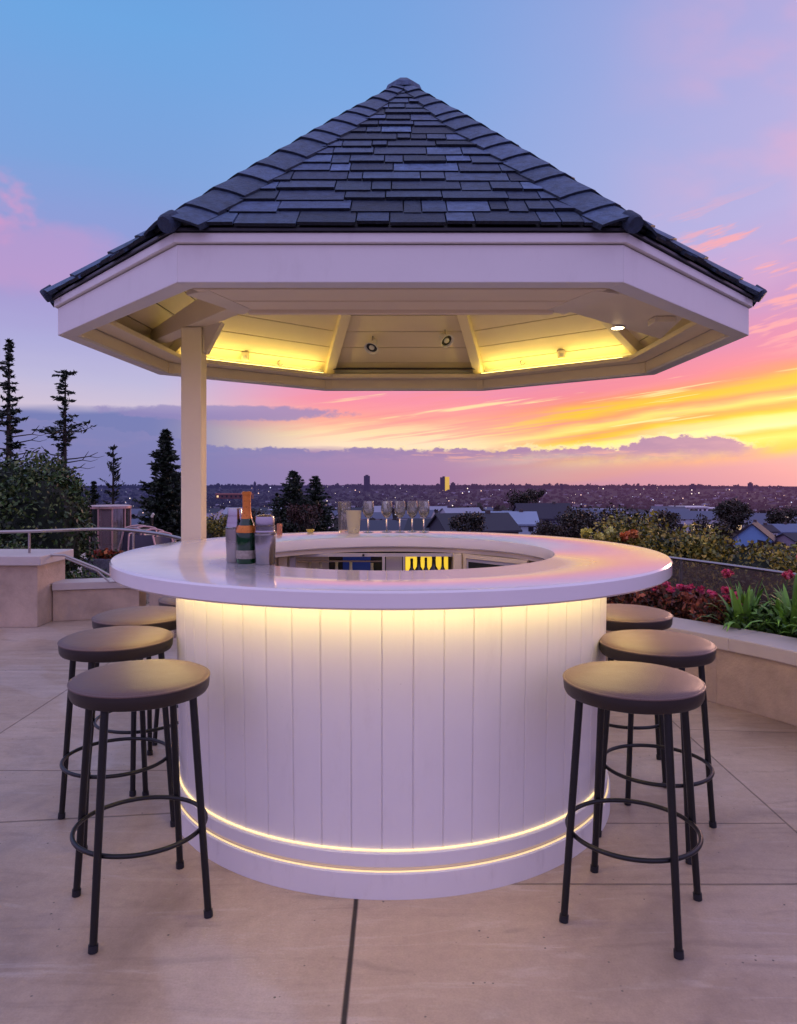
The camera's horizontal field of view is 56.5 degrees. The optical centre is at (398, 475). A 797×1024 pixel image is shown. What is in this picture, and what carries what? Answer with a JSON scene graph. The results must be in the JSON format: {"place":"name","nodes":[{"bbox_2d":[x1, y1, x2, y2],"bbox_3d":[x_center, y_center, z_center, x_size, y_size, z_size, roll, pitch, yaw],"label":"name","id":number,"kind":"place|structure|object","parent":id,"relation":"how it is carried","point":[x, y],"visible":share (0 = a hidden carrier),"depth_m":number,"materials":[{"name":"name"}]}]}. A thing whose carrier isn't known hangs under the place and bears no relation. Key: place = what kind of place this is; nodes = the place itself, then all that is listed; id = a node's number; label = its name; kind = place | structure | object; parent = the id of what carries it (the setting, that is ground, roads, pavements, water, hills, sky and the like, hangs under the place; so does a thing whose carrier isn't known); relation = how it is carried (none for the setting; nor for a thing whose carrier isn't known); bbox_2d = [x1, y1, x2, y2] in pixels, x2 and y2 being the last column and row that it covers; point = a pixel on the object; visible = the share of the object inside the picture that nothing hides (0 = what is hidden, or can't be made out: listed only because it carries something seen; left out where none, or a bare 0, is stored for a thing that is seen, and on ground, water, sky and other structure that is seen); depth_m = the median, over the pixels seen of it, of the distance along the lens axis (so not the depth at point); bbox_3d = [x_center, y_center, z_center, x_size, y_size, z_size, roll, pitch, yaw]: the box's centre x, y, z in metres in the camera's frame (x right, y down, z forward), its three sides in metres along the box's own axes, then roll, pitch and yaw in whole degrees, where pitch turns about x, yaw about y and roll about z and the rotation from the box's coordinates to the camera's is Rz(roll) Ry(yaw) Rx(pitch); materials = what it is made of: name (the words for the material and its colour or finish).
{"place":"outdoors","nodes":[
{"label":"outdoors","id":0,"kind":"place"},
{"bbox_2d":[70,553,148,605],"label":"terrace","id":1,"kind":"structure","parent":0,"point":[147,596],"depth_m":11.03,"materials":[{"name":"stone"}]},
{"bbox_2d":[0,539,65,572],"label":"shrub","id":2,"kind":"object","parent":1,"relation":"on","point":[12,547],"visible":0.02,"depth_m":8.63,"materials":[{"name":"green plant"}]},
{"bbox_2d":[0,446,98,567],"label":"shrub","id":3,"kind":"object","parent":1,"relation":"on","point":[5,471],"visible":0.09,"depth_m":10.42,"materials":[{"name":"green plant"}]},
{"bbox_2d":[0,449,99,577],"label":"shrub","id":4,"kind":"object","parent":1,"relation":"on","point":[45,501],"visible":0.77,"depth_m":10.05,"materials":[{"name":"green plant"}]},
{"bbox_2d":[82,548,124,577],"bbox_3d":[-4.482,1.438,11.410,0.642,0.654,0.340,0,0,0],"label":"planter box","id":5,"kind":"object","parent":1,"relation":"on","point":[102,558],"visible":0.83,"depth_m":11.24,"materials":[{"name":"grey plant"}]},
{"bbox_2d":[65,564,148,603],"bbox_3d":[-3.566,1.477,8.456,1.417,0.946,0.978,0,0,0],"label":"shrub","id":6,"kind":"object","parent":1,"relation":"on","point":[75,575],"visible":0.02,"depth_m":8.49,"materials":[{"name":"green plant"}]},
{"bbox_2d":[118,527,141,551],"bbox_3d":[-4.271,1.293,11.599,0.428,0.963,0.463,0,0,29],"label":"folding chair","id":7,"kind":"object","parent":1,"relation":"on","point":[124,537],"visible":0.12,"depth_m":11.78,"materials":[{"name":"metal"}]},
{"bbox_2d":[127,530,157,550],"bbox_3d":[-3.774,1.293,10.899,0.428,0.963,0.463,0,0,-11],"label":"folding chair","id":8,"kind":"object","parent":1,"relation":"on","point":[143,541],"visible":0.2,"depth_m":11.04,"materials":[{"name":"metal"}]},
{"bbox_2d":[148,531,173,597],"bbox_3d":[-3.330,1.293,10.800,0.463,0.963,0.428,0,0,21],"label":"folding chair","id":9,"kind":"object","parent":1,"relation":"on","point":[159,540],"visible":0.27,"depth_m":10.88,"materials":[{"name":"metal"}]},
{"bbox_2d":[89,504,131,551],"bbox_3d":[-5.058,1.140,13.000,0.720,1.250,0.720,0,0,0],"label":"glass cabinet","id":10,"kind":"object","parent":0,"point":[112,516],"visible":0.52,"depth_m":12.71,"materials":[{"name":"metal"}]},
{"bbox_2d":[0,620,796,1023],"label":"terrace paving","id":11,"kind":"structure","parent":0,"point":[260,952],"depth_m":2.37,"materials":[{"name":"stone"}]},
{"bbox_2d":[0,549,73,626],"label":"stone pier","id":12,"kind":"structure","parent":11,"relation":"on","point":[27,579],"depth_m":6.92,"materials":[{"name":"stone"}]},
{"bbox_2d":[51,554,116,582],"bbox_3d":[-3.014,0.888,7.114,0.684,0.289,0.066,0,0,-6],"label":"stair handrail","id":13,"kind":"object","parent":12,"relation":"attached to","point":[84,564],"visible":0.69,"depth_m":7.11,"materials":[{"name":"metal"}]},
{"bbox_2d":[0,528,180,637],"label":"handrail","id":14,"kind":"object","parent":11,"relation":"on","point":[133,531],"visible":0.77,"depth_m":7.17,"materials":[{"name":"metal"}]},
{"bbox_2d":[52,578,145,620],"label":"parapet wall","id":15,"kind":"structure","parent":11,"relation":"on","point":[83,599],"depth_m":7.29,"materials":[{"name":"concrete"}]},
{"bbox_2d":[57,626,174,848],"bbox_3d":[-1.150,1.027,3.030,0.444,0.777,0.444,0,0,-45],"label":"bar stool","id":16,"kind":"object","parent":11,"relation":"on","point":[91,647],"visible":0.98,"depth_m":2.98,"materials":[{"name":"leather"}]},
{"bbox_2d":[90,606,178,796],"bbox_3d":[-1.218,1.027,3.520,0.444,0.777,0.444,0,0,37],"label":"bar stool","id":17,"kind":"object","parent":11,"relation":"on","point":[164,617],"visible":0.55,"depth_m":3.38,"materials":[{"name":"leather"}]},
{"bbox_2d":[67,659,212,954],"bbox_3d":[-0.848,1.027,2.440,0.444,0.777,0.444,0,0,-38],"label":"bar stool","id":18,"kind":"object","parent":11,"relation":"on","point":[135,685],"visible":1,"depth_m":2.37,"materials":[{"name":"leather"}]},
{"bbox_2d":[152,596,175,745],"bbox_3d":[-1.070,1.027,4.020,0.444,0.777,0.444,0,0,12],"label":"bar stool","id":19,"kind":"object","parent":11,"relation":"on","point":[166,601],"visible":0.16,"depth_m":3.89,"materials":[{"name":"metal"}]},
{"bbox_2d":[109,531,672,899],"bbox_3d":[-0.031,0.880,3.450,2.450,1.070,2.450,0,0,0],"label":"round bar","id":20,"kind":"object","parent":11,"relation":"on","point":[391,726],"visible":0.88,"depth_m":2.56,"materials":[{"name":"wood"}]},
{"bbox_2d":[225,508,241,562],"bbox_3d":[-0.655,0.237,2.970,0.075,0.215,0.075,0,0,0],"label":"cocktail shaker","id":21,"kind":"object","parent":20,"relation":"on","point":[234,515],"visible":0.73,"depth_m":2.94,"materials":[{"name":"metal"}]},
{"bbox_2d":[236,491,254,563],"bbox_3d":[-0.600,0.203,2.930,0.084,0.283,0.084,0,0,0],"label":"champagne bottle","id":22,"kind":"object","parent":20,"relation":"on","point":[244,542],"visible":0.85,"depth_m":2.90,"materials":[{"name":"green glass"}]},
{"bbox_2d":[253,515,275,564],"bbox_3d":[-0.523,0.248,2.900,0.088,0.193,0.088,0,0,0],"label":"cocktail shaker","id":23,"kind":"object","parent":20,"relation":"on","point":[264,533],"visible":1,"depth_m":2.87,"materials":[{"name":"metal"}]},
{"bbox_2d":[338,501,350,531],"bbox_3d":[-0.335,0.251,4.585,0.084,0.185,0.084,0,0,0],"label":"tumbler","id":24,"kind":"object","parent":20,"relation":"on","point":[343,506],"visible":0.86,"depth_m":4.55,"materials":[{"name":"clear glass"}]},
{"bbox_2d":[346,510,360,532],"bbox_3d":[-0.272,0.277,4.490,0.098,0.133,0.098,0,0,0],"label":"plastic cup","id":25,"kind":"object","parent":20,"relation":"on","point":[353,517],"visible":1,"depth_m":4.46,"materials":[{"name":"plastic"}]},
{"bbox_2d":[363,501,373,532],"bbox_3d":[-0.184,0.248,4.520,0.070,0.190,0.070,0,0,0],"label":"wine glass","id":26,"kind":"object","parent":20,"relation":"on","point":[368,509],"visible":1,"depth_m":4.50,"materials":[{"name":"glass"}]},
{"bbox_2d":[381,501,391,531],"bbox_3d":[-0.072,0.248,4.540,0.070,0.190,0.070,0,0,-19],"label":"wine glass","id":27,"kind":"object","parent":20,"relation":"on","point":[386,508],"visible":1,"depth_m":4.51,"materials":[{"name":"glass"}]},
{"bbox_2d":[394,501,405,531],"bbox_3d":[0.009,0.248,4.530,0.070,0.190,0.070,0,0,-9],"label":"wine glass","id":28,"kind":"object","parent":20,"relation":"on","point":[399,508],"visible":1,"depth_m":4.51,"materials":[{"name":"glass"}]},
{"bbox_2d":[407,501,417,531],"bbox_3d":[0.085,0.248,4.560,0.070,0.190,0.070,0,0,-37],"label":"wine glass","id":29,"kind":"object","parent":20,"relation":"on","point":[412,508],"visible":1,"depth_m":4.54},
{"bbox_2d":[418,501,429,531],"bbox_3d":[0.155,0.248,4.530,0.070,0.190,0.070,0,0,-4],"label":"wine glass","id":30,"kind":"object","parent":20,"relation":"on","point":[423,508],"visible":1,"depth_m":4.51,"materials":[{"name":"glass"}]},
{"bbox_2d":[429,557,437,569],"bbox_3d":[0.200,0.554,4.200,0.061,0.205,0.060,0,0,0],"label":"bottle","id":31,"kind":"object","parent":20,"relation":"on","point":[433,567],"visible":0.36,"depth_m":4.19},
{"bbox_2d":[467,559,516,568],"bbox_3d":[0.510,0.785,3.935,0.006,0.660,0.431,0,0,-44],"label":"door panel","id":32,"kind":"structure","parent":20,"relation":"in","point":[468,560],"depth_m":3.96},
{"bbox_2d":[39,77,766,540],"bbox_3d":[0.039,-0.449,4.335,3.590,3.728,3.552,0,0,0],"label":"gazebo","id":33,"kind":"object","parent":11,"relation":"on","point":[403,233],"visible":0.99,"depth_m":3.08,"materials":[{"name":"white paint"}]},
{"bbox_2d":[149,593,796,725],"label":"parapet wall","id":34,"kind":"structure","parent":11,"relation":"on","point":[752,671],"depth_m":4.45,"materials":[{"name":"concrete"}]},
{"bbox_2d":[559,661,705,959],"bbox_3d":[0.762,1.027,2.415,0.444,0.777,0.444,0,0,38],"label":"bar stool","id":35,"kind":"object","parent":11,"relation":"on","point":[632,687],"visible":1,"depth_m":2.34,"materials":[{"name":"leather"}]},
{"bbox_2d":[606,604,672,782],"bbox_3d":[1.090,1.027,3.580,0.444,0.777,0.444,0,0,12],"label":"bar stool","id":36,"kind":"object","parent":11,"relation":"on","point":[625,617],"visible":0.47,"depth_m":3.40,"materials":[{"name":"leather"}]},
{"bbox_2d":[599,629,716,864],"bbox_3d":[1.025,1.027,2.950,0.444,0.777,0.444,0,0,38],"label":"bar stool","id":37,"kind":"object","parent":11,"relation":"on","point":[680,651],"visible":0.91,"depth_m":2.88,"materials":[{"name":"leather"}]},
{"bbox_2d":[0,0,796,485],"label":"sky","id":38,"kind":"structure","parent":0,"point":[116,116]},
{"bbox_2d":[84,485,796,527],"bbox_3d":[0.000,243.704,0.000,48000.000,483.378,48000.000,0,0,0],"label":"ground","id":39,"kind":"structure","parent":0,"point":[556,500],"depth_m":3719.16,"materials":[{"name":"plant"}]},
{"bbox_2d":[0,338,46,465],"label":"conifer tree","id":40,"kind":"object","parent":39,"relation":"on","point":[10,425],"visible":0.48,"depth_m":25.94,"materials":[{"name":"green plant"}]},
{"bbox_2d":[32,369,102,470],"bbox_3d":[-12.216,1.364,27.171,2.385,10.560,1.944,0,0,-33],"label":"conifer tree","id":41,"kind":"object","parent":39,"relation":"on","point":[65,437],"visible":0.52,"depth_m":26.96,"materials":[{"name":"green plant"}]},
{"bbox_2d":[85,481,100,551],"bbox_3d":[-13.129,3.917,32.019,1.678,7.436,1.737,0,0,0],"label":"conifer tree","id":42,"kind":"object","parent":39,"relation":"on","point":[94,501],"visible":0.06,"depth_m":31.95,"materials":[{"name":"green plant"}]},
{"bbox_2d":[99,444,124,504],"bbox_3d":[-11.454,2.925,29.880,1.449,8.445,1.678,0,0,-23],"label":"conifer tree","id":43,"kind":"object","parent":39,"relation":"on","point":[114,473],"visible":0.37,"depth_m":29.94,"materials":[{"name":"green plant"}]},
{"bbox_2d":[131,428,180,541],"bbox_3d":[-9.320,2.533,30.108,5.278,8.946,4.363,0,0,31],"label":"conifer tree","id":44,"kind":"object","parent":39,"relation":"on","point":[167,513],"visible":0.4,"depth_m":29.69,"materials":[{"name":"green plant"}]},
{"bbox_2d":[206,508,223,522],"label":"valley house","id":45,"kind":"structure","parent":39,"relation":"on","point":[213,511],"depth_m":385.78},
{"bbox_2d":[206,512,226,537],"bbox_3d":[-7.027,4.243,29.997,1.676,5.682,1.538,0,0,0],"label":"broadleaf tree","id":46,"kind":"object","parent":39,"relation":"on","point":[213,525],"visible":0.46,"depth_m":29.65,"materials":[{"name":"green plant"}]},
{"bbox_2d":[215,493,253,498],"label":"building","id":47,"kind":"structure","parent":39,"relation":"on","point":[228,495],"depth_m":695.00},
{"bbox_2d":[251,508,280,528],"bbox_3d":[-7.152,5.120,37.934,2.340,7.058,2.295,0,0,0],"label":"broadleaf tree","id":48,"kind":"object","parent":39,"relation":"on","point":[254,513],"visible":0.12,"depth_m":37.58,"materials":[{"name":"green plant"}]},
{"bbox_2d":[267,492,281,516],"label":"conifer tree","id":49,"kind":"object","parent":39,"relation":"on","point":[274,502],"visible":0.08,"depth_m":51.91,"materials":[{"name":"green plant"}]},
{"bbox_2d":[270,470,329,532],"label":"conifer tree","id":50,"kind":"object","parent":39,"relation":"on","point":[294,485],"visible":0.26,"depth_m":45.68,"materials":[{"name":"green plant"}]},
{"bbox_2d":[284,503,323,531],"bbox_3d":[-5.144,5.205,39.950,2.078,7.542,2.080,0,0,-19],"label":"broadleaf tree","id":51,"kind":"object","parent":39,"relation":"on","point":[293,513],"visible":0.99,"depth_m":39.65,"materials":[{"name":"green plant"}]},
{"bbox_2d":[301,476,337,531],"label":"conifer tree","id":52,"kind":"object","parent":39,"relation":"on","point":[327,520],"visible":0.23,"depth_m":47.84,"materials":[{"name":"green plant"}]},
{"bbox_2d":[364,475,369,490],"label":"tower block","id":53,"kind":"structure","parent":39,"relation":"on","point":[367,482],"depth_m":4200.00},
{"bbox_2d":[361,512,392,519],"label":"valley house","id":54,"kind":"structure","parent":39,"relation":"on","point":[377,515],"depth_m":314.46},
{"bbox_2d":[360,518,406,530],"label":"gabled house","id":55,"kind":"structure","parent":39,"relation":"on","point":[380,525],"depth_m":137.86,"materials":[{"name":"grey"}]},
{"bbox_2d":[397,510,421,519],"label":"valley house","id":56,"kind":"structure","parent":39,"relation":"on","point":[406,516],"depth_m":331.80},
{"bbox_2d":[403,518,431,530],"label":"gabled house","id":57,"kind":"structure","parent":39,"relation":"on","point":[417,524],"depth_m":128.22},
{"bbox_2d":[81,483,796,562],"bbox_3d":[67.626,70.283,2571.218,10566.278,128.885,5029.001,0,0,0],"label":"distant woodland","id":58,"kind":"object","parent":39,"relation":"on","point":[498,505],"visible":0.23,"depth_m":3142.97,"materials":[{"name":"plant"}]},
{"bbox_2d":[83,487,796,510],"bbox_3d":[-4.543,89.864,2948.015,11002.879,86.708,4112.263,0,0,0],"label":"distant town","id":59,"kind":"object","parent":39,"relation":"on","point":[575,505],"visible":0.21,"depth_m":3177.97},
{"bbox_2d":[440,476,448,490],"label":"tower block","id":60,"kind":"structure","parent":39,"relation":"on","point":[444,483],"depth_m":4300.00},
{"bbox_2d":[439,507,481,512],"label":"valley house","id":61,"kind":"structure","parent":39,"relation":"on","point":[459,510],"depth_m":230.55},
{"bbox_2d":[447,511,487,531],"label":"broadleaf tree","id":62,"kind":"object","parent":39,"relation":"on","point":[458,522],"visible":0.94,"depth_m":89.10,"materials":[{"name":"green plant"}]},
{"bbox_2d":[426,510,521,533],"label":"gabled house","id":63,"kind":"structure","parent":39,"relation":"on","point":[503,522],"depth_m":102.73,"materials":[{"name":"grey"}]},
{"bbox_2d":[482,509,539,534],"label":"gabled house","id":64,"kind":"structure","parent":39,"relation":"on","point":[525,521],"depth_m":116.97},
{"bbox_2d":[504,488,531,506],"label":"broadleaf tree","id":65,"kind":"object","parent":39,"relation":"on","point":[523,497],"visible":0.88,"depth_m":417.85,"materials":[{"name":"green plant"}]},
{"bbox_2d":[524,487,545,502],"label":"broadleaf tree","id":66,"kind":"object","parent":39,"relation":"on","point":[535,496],"visible":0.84,"depth_m":498.33,"materials":[{"name":"green plant"}]},
{"bbox_2d":[512,502,572,527],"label":"gabled house","id":67,"kind":"structure","parent":39,"relation":"on","point":[548,511],"depth_m":168.12,"materials":[{"name":"grey"}]},
{"bbox_2d":[529,519,565,536],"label":"broadleaf tree","id":68,"kind":"object","parent":39,"relation":"on","point":[548,529],"visible":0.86,"depth_m":57.34,"materials":[{"name":"green plant"}]},
{"bbox_2d":[547,510,588,538],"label":"broadleaf tree","id":69,"kind":"object","parent":39,"relation":"on","point":[577,522],"visible":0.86,"depth_m":59.62,"materials":[{"name":"green plant"}]},
{"bbox_2d":[564,505,607,536],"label":"broadleaf tree","id":70,"kind":"object","parent":39,"relation":"on","point":[593,518],"visible":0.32,"depth_m":65.66,"materials":[{"name":"green plant"}]},
{"bbox_2d":[579,528,592,539],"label":"flowering plant","id":71,"kind":"object","parent":39,"relation":"on","point":[586,533],"visible":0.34,"depth_m":6.73,"materials":[{"name":"yellow plant"}]},
{"bbox_2d":[592,532,607,540],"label":"flowering plant","id":72,"kind":"object","parent":39,"relation":"on","point":[599,536],"visible":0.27,"depth_m":6.72,"materials":[{"name":"yellow plant"}]},
{"bbox_2d":[584,509,624,527],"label":"valley house","id":73,"kind":"structure","parent":39,"relation":"on","point":[597,511],"depth_m":252.25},
{"bbox_2d":[603,527,623,543],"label":"flowering plant","id":74,"kind":"object","parent":39,"relation":"on","point":[610,533],"visible":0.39,"depth_m":6.73,"materials":[{"name":"yellow plant"}]},
{"bbox_2d":[594,502,652,538],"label":"broadleaf tree","id":75,"kind":"object","parent":39,"relation":"on","point":[613,509],"visible":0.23,"depth_m":61.12,"materials":[{"name":"green plant"}]},
{"bbox_2d":[619,531,635,544],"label":"flowering plant","id":76,"kind":"object","parent":39,"relation":"on","point":[624,536],"visible":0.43,"depth_m":6.73,"materials":[{"name":"orange plant"}]},
{"bbox_2d":[622,529,644,547],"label":"flowering plant","id":77,"kind":"object","parent":39,"relation":"on","point":[633,534],"visible":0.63,"depth_m":6.73,"materials":[{"name":"orange plant"}]},
{"bbox_2d":[590,507,727,565],"bbox_3d":[3.034,1.288,8.573,1.586,1.824,1.661,0,0,0],"label":"shrub","id":78,"kind":"object","parent":39,"relation":"on","point":[665,543],"visible":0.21,"depth_m":8.36,"materials":[{"name":"green plant"}]},
{"bbox_2d":[647,508,687,534],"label":"broadleaf tree","id":79,"kind":"object","parent":39,"relation":"on","point":[672,517],"visible":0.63,"depth_m":90.01,"materials":[{"name":"green plant"}]},
{"bbox_2d":[649,506,685,511],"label":"gabled house","id":80,"kind":"structure","parent":39,"relation":"on","point":[655,508],"depth_m":378.74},
{"bbox_2d":[669,511,716,532],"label":"valley house","id":81,"kind":"structure","parent":39,"relation":"on","point":[688,516],"depth_m":232.51,"materials":[{"name":"grey"}]},
{"bbox_2d":[685,506,714,510],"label":"white hotel","id":82,"kind":"structure","parent":39,"relation":"on","point":[702,508],"depth_m":430.00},
{"bbox_2d":[688,513,734,541],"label":"broadleaf tree","id":83,"kind":"object","parent":39,"relation":"on","point":[725,528],"visible":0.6,"depth_m":80.10,"materials":[{"name":"green plant"}]},
{"bbox_2d":[712,496,754,532],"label":"broadleaf tree","id":84,"kind":"object","parent":39,"relation":"on","point":[733,512],"visible":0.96,"depth_m":188.24,"materials":[{"name":"green plant"}]},
{"bbox_2d":[676,526,796,576],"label":"shrub","id":85,"kind":"object","parent":39,"relation":"on","point":[750,558],"visible":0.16,"depth_m":8.16,"materials":[{"name":"green plant"}]},
{"bbox_2d":[732,520,776,545],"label":"gabled house","id":86,"kind":"structure","parent":39,"relation":"on","point":[755,531],"depth_m":146.43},
{"bbox_2d":[740,523,780,535],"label":"gabled house","id":87,"kind":"structure","parent":39,"relation":"on","point":[773,530],"depth_m":163.76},
{"bbox_2d":[743,515,777,526],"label":"valley house","id":88,"kind":"structure","parent":39,"relation":"on","point":[760,519],"depth_m":254.98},
{"bbox_2d":[764,505,796,523],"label":"broadleaf tree","id":89,"kind":"object","parent":39,"relation":"on","point":[774,518],"visible":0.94,"depth_m":209.44,"materials":[{"name":"green plant"}]},
{"bbox_2d":[772,522,796,534],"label":"gabled house","id":90,"kind":"structure","parent":39,"relation":"on","point":[784,527],"depth_m":176.49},
{"bbox_2d":[775,533,796,545],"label":"gabled house","id":91,"kind":"structure","parent":39,"relation":"on","point":[786,539],"depth_m":148.43,"materials":[{"name":"grey"}]},
{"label":"planting bed","id":92,"kind":"structure","parent":39,"relation":"on","visible":0},
{"bbox_2d":[607,594,623,603],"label":"red leaved plant","id":93,"kind":"object","parent":92,"relation":"in","point":[610,599],"visible":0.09,"depth_m":5.76,"materials":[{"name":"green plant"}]},
{"bbox_2d":[610,586,658,607],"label":"red leaved plant","id":94,"kind":"object","parent":92,"relation":"in","point":[638,598],"visible":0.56,"depth_m":5.56,"materials":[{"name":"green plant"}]},
{"bbox_2d":[640,584,671,606],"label":"red leaved plant","id":95,"kind":"object","parent":92,"relation":"in","point":[660,591],"visible":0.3,"depth_m":5.64,"materials":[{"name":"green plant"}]},
{"bbox_2d":[656,581,698,619],"bbox_3d":[2.030,0.945,5.396,0.348,0.368,0.329,0,0,0],"label":"red leaved plant","id":96,"kind":"object","parent":92,"relation":"in","point":[667,605],"visible":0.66,"depth_m":5.33,"materials":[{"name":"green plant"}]},
{"bbox_2d":[672,584,709,615],"bbox_3d":[2.159,0.967,5.473,0.343,0.347,0.335,0,0,-24],"label":"red leaved plant","id":97,"kind":"object","parent":92,"relation":"on","point":[699,592],"visible":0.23,"depth_m":5.44,"materials":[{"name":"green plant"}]},
{"bbox_2d":[624,556,795,608],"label":"glass balustrade","id":98,"kind":"object","parent":92,"relation":"on","point":[706,575],"visible":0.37,"depth_m":5.80,"materials":[{"name":"glass"}]},
{"bbox_2d":[686,586,742,624],"bbox_3d":[2.191,0.962,5.103,0.378,0.373,0.316,0,0,0],"label":"red leaved plant","id":99,"kind":"object","parent":92,"relation":"in","point":[701,608],"visible":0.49,"depth_m":5.10,"materials":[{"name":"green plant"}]},
{"bbox_2d":[708,587,737,624],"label":"red leaved plant","id":100,"kind":"object","parent":92,"relation":"in","point":[726,597],"visible":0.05,"depth_m":5.19,"materials":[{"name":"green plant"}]},
{"bbox_2d":[697,569,773,633],"bbox_3d":[2.228,0.879,4.896,0.456,0.538,0.513,0,0,-11],"label":"strap leaved plant","id":101,"kind":"object","parent":92,"relation":"in","point":[745,612],"visible":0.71,"depth_m":4.83,"materials":[{"name":"green plant"}]},
{"bbox_2d":[709,579,776,619],"bbox_3d":[2.367,0.915,5.073,0.494,0.467,0.608,0,0,34],"label":"strap leaved plant","id":102,"kind":"object","parent":92,"relation":"in","point":[741,595],"visible":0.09,"depth_m":5.04,"materials":[{"name":"green plant"}]},
{"bbox_2d":[743,584,796,637],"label":"strap leaved plant","id":103,"kind":"object","parent":92,"relation":"in","point":[785,614],"visible":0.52,"depth_m":4.70,"materials":[{"name":"green plant"}]},
{"bbox_2d":[757,569,794,633],"bbox_3d":[2.504,0.892,4.888,0.491,0.549,0.510,0,0,-31],"label":"strap leaved plant","id":104,"kind":"object","parent":92,"relation":"in","point":[787,574],"visible":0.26,"depth_m":4.89,"materials":[{"name":"green plant"}]},
{"bbox_2d":[757,555,796,613],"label":"strap leaved plant","id":105,"kind":"object","parent":92,"relation":"in","point":[778,593],"visible":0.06,"depth_m":5.12,"materials":[{"name":"green plant"}]},
{"bbox_2d":[763,596,796,637],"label":"strap leaved plant","id":106,"kind":"object","parent":92,"relation":"in","point":[791,628],"visible":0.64,"depth_m":4.59,"materials":[{"name":"green plant"}]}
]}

